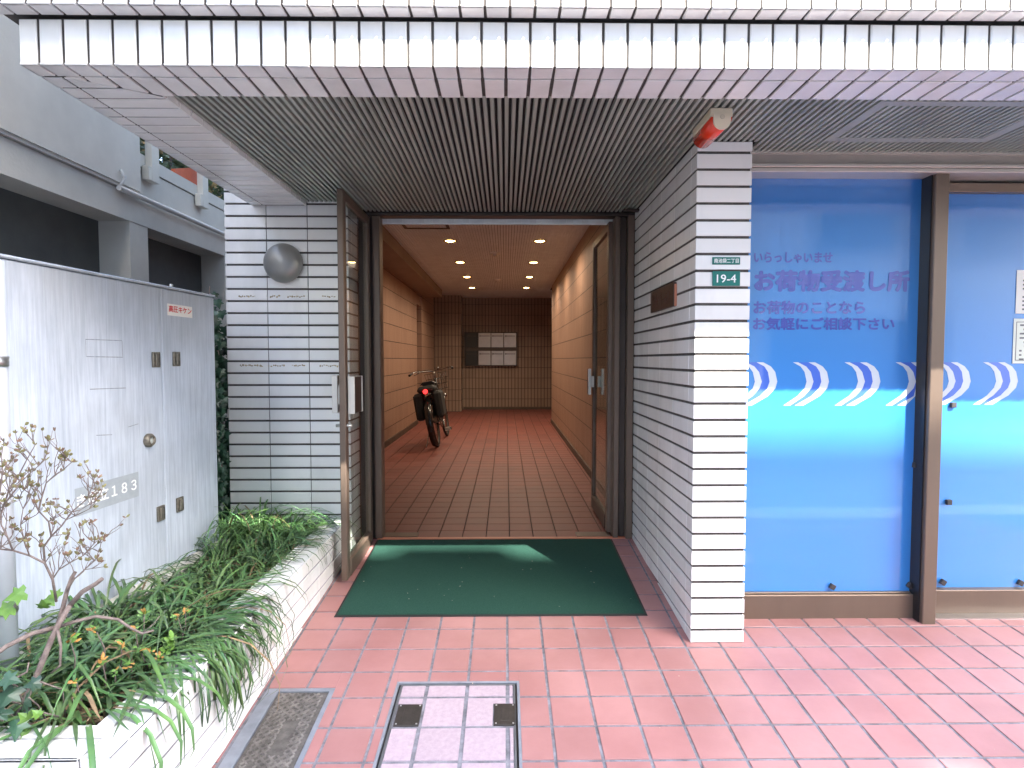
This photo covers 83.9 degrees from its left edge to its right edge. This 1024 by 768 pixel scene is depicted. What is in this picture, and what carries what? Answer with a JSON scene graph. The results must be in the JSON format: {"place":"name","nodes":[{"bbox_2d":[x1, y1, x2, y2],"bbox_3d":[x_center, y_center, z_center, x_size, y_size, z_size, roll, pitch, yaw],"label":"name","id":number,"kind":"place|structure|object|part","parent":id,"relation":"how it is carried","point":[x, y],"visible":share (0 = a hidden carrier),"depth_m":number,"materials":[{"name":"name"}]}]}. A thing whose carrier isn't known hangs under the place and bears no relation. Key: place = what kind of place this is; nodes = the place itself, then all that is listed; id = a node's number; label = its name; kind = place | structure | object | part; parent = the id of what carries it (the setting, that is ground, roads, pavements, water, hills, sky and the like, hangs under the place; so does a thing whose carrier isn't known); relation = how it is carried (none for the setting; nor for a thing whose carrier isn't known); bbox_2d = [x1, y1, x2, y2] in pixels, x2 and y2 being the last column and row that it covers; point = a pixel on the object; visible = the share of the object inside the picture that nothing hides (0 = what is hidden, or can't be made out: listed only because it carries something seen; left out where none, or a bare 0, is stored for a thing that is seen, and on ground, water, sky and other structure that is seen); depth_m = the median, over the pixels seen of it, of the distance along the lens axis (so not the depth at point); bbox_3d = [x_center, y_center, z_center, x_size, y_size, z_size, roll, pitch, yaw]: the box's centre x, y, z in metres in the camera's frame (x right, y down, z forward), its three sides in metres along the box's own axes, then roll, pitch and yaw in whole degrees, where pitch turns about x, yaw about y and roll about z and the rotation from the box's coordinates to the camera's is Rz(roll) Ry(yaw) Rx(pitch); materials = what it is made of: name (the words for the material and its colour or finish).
{"place":"outdoors","nodes":[
{"label":"outdoors","id":0,"kind":"place"},
{"bbox_2d":[361,409,611,538],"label":"corridor floor","id":1,"kind":"structure","parent":0,"point":[499,473],"depth_m":5.25,"materials":[{"name":"tile"}]},
{"bbox_2d":[408,365,452,447],"bbox_3d":[-1.036,0.287,7.817,0.632,1.025,1.764,-10,2,0],"label":"bicycle","id":2,"kind":"object","parent":1,"relation":"on","point":[435,400],"visible":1,"depth_m":7.11,"materials":[{"name":"metal"}]},
{"bbox_2d":[212,539,1023,767],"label":"forecourt floor","id":3,"kind":"structure","parent":0,"point":[655,688],"depth_m":2.18,"materials":[{"name":"pink tile"}]},
{"bbox_2d":[0,517,350,767],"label":"planter","id":4,"kind":"object","parent":3,"relation":"on","point":[125,748],"visible":0.3,"depth_m":1.72,"materials":[{"name":"grey tile"}]},
{"bbox_2d":[0,260,19,675],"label":"pipe post","id":5,"kind":"object","parent":4,"relation":"on","point":[9,631],"visible":0.53,"depth_m":1.71,"materials":[{"name":"metal"}]},
{"bbox_2d":[0,584,65,741],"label":"ivy","id":6,"kind":"object","parent":4,"relation":"in","point":[8,695],"visible":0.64,"depth_m":1.43,"materials":[{"name":"green plant"}]},
{"bbox_2d":[0,422,159,715],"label":"azalea shrub","id":7,"kind":"object","parent":4,"relation":"on","point":[64,610],"visible":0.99,"depth_m":1.55,"materials":[{"name":"brown plant"}]},
{"bbox_2d":[19,538,227,668],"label":"cabinet plinth","id":8,"kind":"structure","parent":4,"relation":"on","point":[113,599],"depth_m":2.47,"materials":[{"name":"grey concrete"}]},
{"bbox_2d":[0,254,218,647],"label":"utility cabinet","id":9,"kind":"object","parent":8,"relation":"on","point":[112,378],"visible":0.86,"depth_m":2.28,"materials":[{"name":"metal"}]},
{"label":"cabinet door","id":10,"kind":"part","parent":9,"relation":"part of","materials":[{"name":"paint"}]},
{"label":"cabinet door","id":11,"kind":"part","parent":9,"relation":"part of","materials":[{"name":"paint"}]},
{"bbox_2d":[66,606,191,710],"bbox_3d":[-1.147,0.837,1.723,0.199,0.313,0.389,0,2,-1],"label":"azalea sprig","id":12,"kind":"object","parent":4,"relation":"on","point":[169,640],"visible":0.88,"depth_m":1.72,"materials":[{"name":"green plant"}]},
{"bbox_2d":[0,497,363,767],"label":"grass","id":13,"kind":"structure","parent":4,"relation":"in","point":[261,533],"depth_m":1.89,"materials":[{"name":"green plant"}]},
{"bbox_2d":[208,286,231,527],"bbox_3d":[-1.774,0.211,3.339,0.313,1.547,0.421,0,2,-1],"label":"ivy","id":14,"kind":"object","parent":4,"relation":"in","point":[222,432],"visible":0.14,"depth_m":3.29,"materials":[{"name":"green plant"}]},
{"bbox_2d":[218,688,334,767],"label":"drain cover","id":15,"kind":"object","parent":3,"relation":"on","point":[283,737],"visible":1,"depth_m":1.94,"materials":[{"name":"metal"}]},
{"bbox_2d":[372,681,521,767],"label":"manhole cover","id":16,"kind":"object","parent":3,"relation":"on","point":[450,724],"visible":1,"depth_m":1.95,"materials":[{"name":"tile"}]},
{"bbox_2d":[334,539,647,616],"bbox_3d":[-0.102,1.024,3.098,1.461,0.079,0.895,0,2,-1],"label":"door mat","id":17,"kind":"object","parent":3,"relation":"on","point":[427,577],"depth_m":3.00,"materials":[{"name":"green carpet"}]},
{"bbox_2d":[377,536,625,539],"bbox_3d":[-0.045,0.991,3.577,1.590,0.054,0.033,0,2,-1],"label":"door threshold","id":18,"kind":"object","parent":3,"relation":"on","point":[593,537],"depth_m":3.57,"materials":[{"name":"silver metal"}]},
{"bbox_2d":[0,0,1023,642],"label":"apartment building","id":19,"kind":"structure","parent":3,"relation":"on","point":[418,132],"depth_m":2.44,"materials":[{"name":"tile"}]},
{"bbox_2d":[263,243,302,282],"bbox_3d":[-1.307,-0.691,3.234,0.224,0.224,0.089,0,2,-1],"label":"wall lamp","id":20,"kind":"object","parent":19,"relation":"attached to","point":[282,262],"visible":1,"depth_m":3.21,"materials":[{"name":"grey metal"}]},
{"bbox_2d":[332,188,372,580],"bbox_3d":[-0.876,0.006,3.206,0.119,2.015,0.575,0,2,-1],"label":"entrance door","id":21,"kind":"structure","parent":19,"relation":"attached to","point":[347,394],"depth_m":2.96,"materials":[{"name":"brown metal"}]},
{"bbox_2d":[443,239,456,242],"bbox_3d":[-0.676,-1.560,6.222,0.150,0.012,0.150,0,2,-1],"label":"ceiling light","id":22,"kind":"object","parent":19,"relation":"attached to","point":[449,240],"visible":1,"depth_m":6.19,"materials":[{"name":"white glass"}]},
{"bbox_2d":[464,332,516,365],"bbox_3d":[-0.468,-0.778,12.706,1.178,0.755,0.135,0,2,-1],"label":"mailbox panel","id":23,"kind":"object","parent":19,"relation":"attached to","point":[490,348],"visible":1,"depth_m":12.66,"materials":[{"name":"grey metal"}]},
{"bbox_2d":[466,333,477,346],"bbox_3d":[-0.894,-0.974,12.643,0.268,0.317,0.035,0,2,-1],"label":"mailbox door","id":24,"kind":"structure","parent":23,"relation":"in","point":[471,338],"depth_m":12.64,"materials":[{"name":"brown metal"}]},
{"bbox_2d":[466,351,477,364],"bbox_3d":[-0.894,-0.577,12.660,0.268,0.318,0.035,0,2,-1],"label":"mailbox door","id":25,"kind":"structure","parent":23,"relation":"in","point":[471,356],"depth_m":12.66,"materials":[{"name":"brown metal"}]},
{"bbox_2d":[478,333,490,346],"bbox_3d":[-0.609,-0.974,12.646,0.268,0.317,0.035,0,2,-1],"label":"mailbox door","id":26,"kind":"structure","parent":23,"relation":"in","point":[484,338],"depth_m":12.64,"materials":[{"name":"metal"}]},
{"bbox_2d":[479,351,490,364],"bbox_3d":[-0.609,-0.577,12.663,0.268,0.318,0.035,0,2,-1],"label":"mailbox door","id":27,"kind":"structure","parent":23,"relation":"in","point":[484,356],"depth_m":12.66,"materials":[{"name":"metal"}]},
{"bbox_2d":[491,333,502,346],"bbox_3d":[-0.325,-0.974,12.650,0.268,0.317,0.035,0,2,-1],"label":"mailbox door","id":28,"kind":"structure","parent":23,"relation":"in","point":[496,338],"depth_m":12.65,"materials":[{"name":"metal"}]},
{"bbox_2d":[491,351,502,364],"bbox_3d":[-0.325,-0.577,12.667,0.268,0.318,0.035,0,2,-1],"label":"mailbox door","id":29,"kind":"structure","parent":23,"relation":"in","point":[496,356],"depth_m":12.66,"materials":[{"name":"metal"}]},
{"bbox_2d":[504,333,515,346],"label":"mailbox door","id":30,"kind":"structure","parent":23,"relation":"in","point":[509,338],"depth_m":12.65,"materials":[{"name":"metal"}]},
{"bbox_2d":[504,351,515,364],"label":"mailbox door","id":31,"kind":"structure","parent":23,"relation":"in","point":[509,356],"depth_m":12.67,"materials":[{"name":"metal"}]},
{"bbox_2d":[490,252,499,256],"bbox_3d":[-0.209,-1.575,6.937,0.119,0.045,0.119,0,2,-1],"label":"smoke detector","id":32,"kind":"object","parent":19,"relation":"attached to","point":[494,254],"visible":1,"depth_m":6.91,"materials":[{"name":"brown plastic"}]},
{"bbox_2d":[533,239,546,242],"bbox_3d":[0.304,-1.560,6.233,0.150,0.012,0.150,0,2,-1],"label":"ceiling light","id":33,"kind":"object","parent":19,"relation":"attached to","point":[539,241],"visible":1,"depth_m":6.21,"materials":[{"name":"white glass"}]},
{"bbox_2d":[587,222,612,531],"bbox_3d":[0.612,-0.048,3.939,0.112,1.970,0.660,0,2,-1],"label":"entrance door","id":34,"kind":"structure","parent":19,"relation":"attached to","point":[602,512],"depth_m":3.81,"materials":[{"name":"brown metal"}]},
{"bbox_2d":[651,282,676,312],"bbox_3d":[0.751,-0.425,2.838,0.016,0.111,0.421,0,2,-1],"label":"name plaque","id":35,"kind":"object","parent":19,"relation":"attached to","point":[664,298],"visible":1,"depth_m":2.78,"materials":[{"name":"stone"}]},
{"bbox_2d":[693,108,732,148],"bbox_3d":[0.750,-0.954,2.136,0.080,0.080,0.208,0,2,-1],"label":"emergency light","id":36,"kind":"object","parent":19,"relation":"attached to","point":[713,124],"visible":1,"depth_m":2.08,"materials":[{"name":"red plastic"}]},
{"bbox_2d":[712,271,739,285],"bbox_3d":[0.893,-0.440,2.375,0.116,0.061,0.006,0,2,-1],"label":"address plate","id":37,"kind":"object","parent":19,"relation":"attached to","point":[725,278],"visible":1,"depth_m":2.37,"materials":[{"name":"green metal"}]},
{"bbox_2d":[712,257,739,264],"bbox_3d":[0.892,-0.513,2.372,0.116,0.031,0.006,0,2,-1],"label":"address plate","id":38,"kind":"object","parent":19,"relation":"attached to","point":[725,260],"visible":1,"depth_m":2.37,"materials":[{"name":"green metal"}]},
{"bbox_2d":[743,179,921,591],"bbox_3d":[1.442,0.019,2.617,0.894,1.902,0.026,0,2,-1],"label":"shop window","id":39,"kind":"structure","parent":19,"relation":"attached to","point":[833,313],"depth_m":2.62,"materials":[{"name":"glass"}]},
{"bbox_2d":[742,174,949,623],"bbox_3d":[1.464,0.089,2.633,0.926,2.038,0.180,0,2,-1],"label":"shop window frame","id":40,"kind":"structure","parent":19,"relation":"in","point":[918,603],"depth_m":2.58,"materials":[{"name":"brown metal"}]},
{"bbox_2d":[935,613,1023,619],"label":"door track","id":41,"kind":"structure","parent":3,"relation":"on","point":[956,616],"depth_m":2.65,"materials":[{"name":"metal"}]},
{"bbox_2d":[936,183,1023,612],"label":"sliding door","id":42,"kind":"structure","parent":41,"relation":"on","point":[980,562],"depth_m":2.68,"materials":[{"name":"blue glass"}]},
{"bbox_2d":[1012,319,1023,363],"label":"paper notice","id":43,"kind":"object","parent":42,"relation":"attached to","point":[1018,345],"visible":1,"depth_m":2.66,"materials":[{"name":"grey paper"}]},
{"bbox_2d":[1015,270,1023,313],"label":"paper notice","id":44,"kind":"object","parent":42,"relation":"attached to","point":[1019,308],"visible":1,"depth_m":2.65,"materials":[{"name":"grey paper"}]},
{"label":"ground","id":45,"kind":"structure","parent":0,"visible":0},
{"bbox_2d":[0,14,229,428],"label":"concrete building","id":46,"kind":"structure","parent":45,"relation":"on","point":[77,191],"depth_m":3.65,"materials":[{"name":"grey concrete"}]},
{"bbox_2d":[142,141,208,208],"bbox_3d":[-2.657,-1.798,5.419,0.050,0.530,2.760,0,2,-1],"label":"railing","id":47,"kind":"object","parent":46,"relation":"on","point":[150,170],"visible":0.34,"depth_m":4.20,"materials":[{"name":"grey metal"}]},
{"bbox_2d":[140,138,224,199],"bbox_3d":[-3.188,-1.920,5.544,0.952,1.207,3.277,0,2,-1],"label":"hedge","id":48,"kind":"object","parent":46,"relation":"on","point":[167,161],"visible":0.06,"depth_m":5.09,"materials":[{"name":"green plant"}]},
{"bbox_2d":[171,168,196,184],"bbox_3d":[-2.740,-1.752,4.824,0.030,0.170,0.450,0,2,-1],"label":"orange tarp","id":49,"kind":"object","parent":46,"relation":"on","point":[190,174],"visible":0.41,"depth_m":4.78,"materials":[{"name":"fabric"}]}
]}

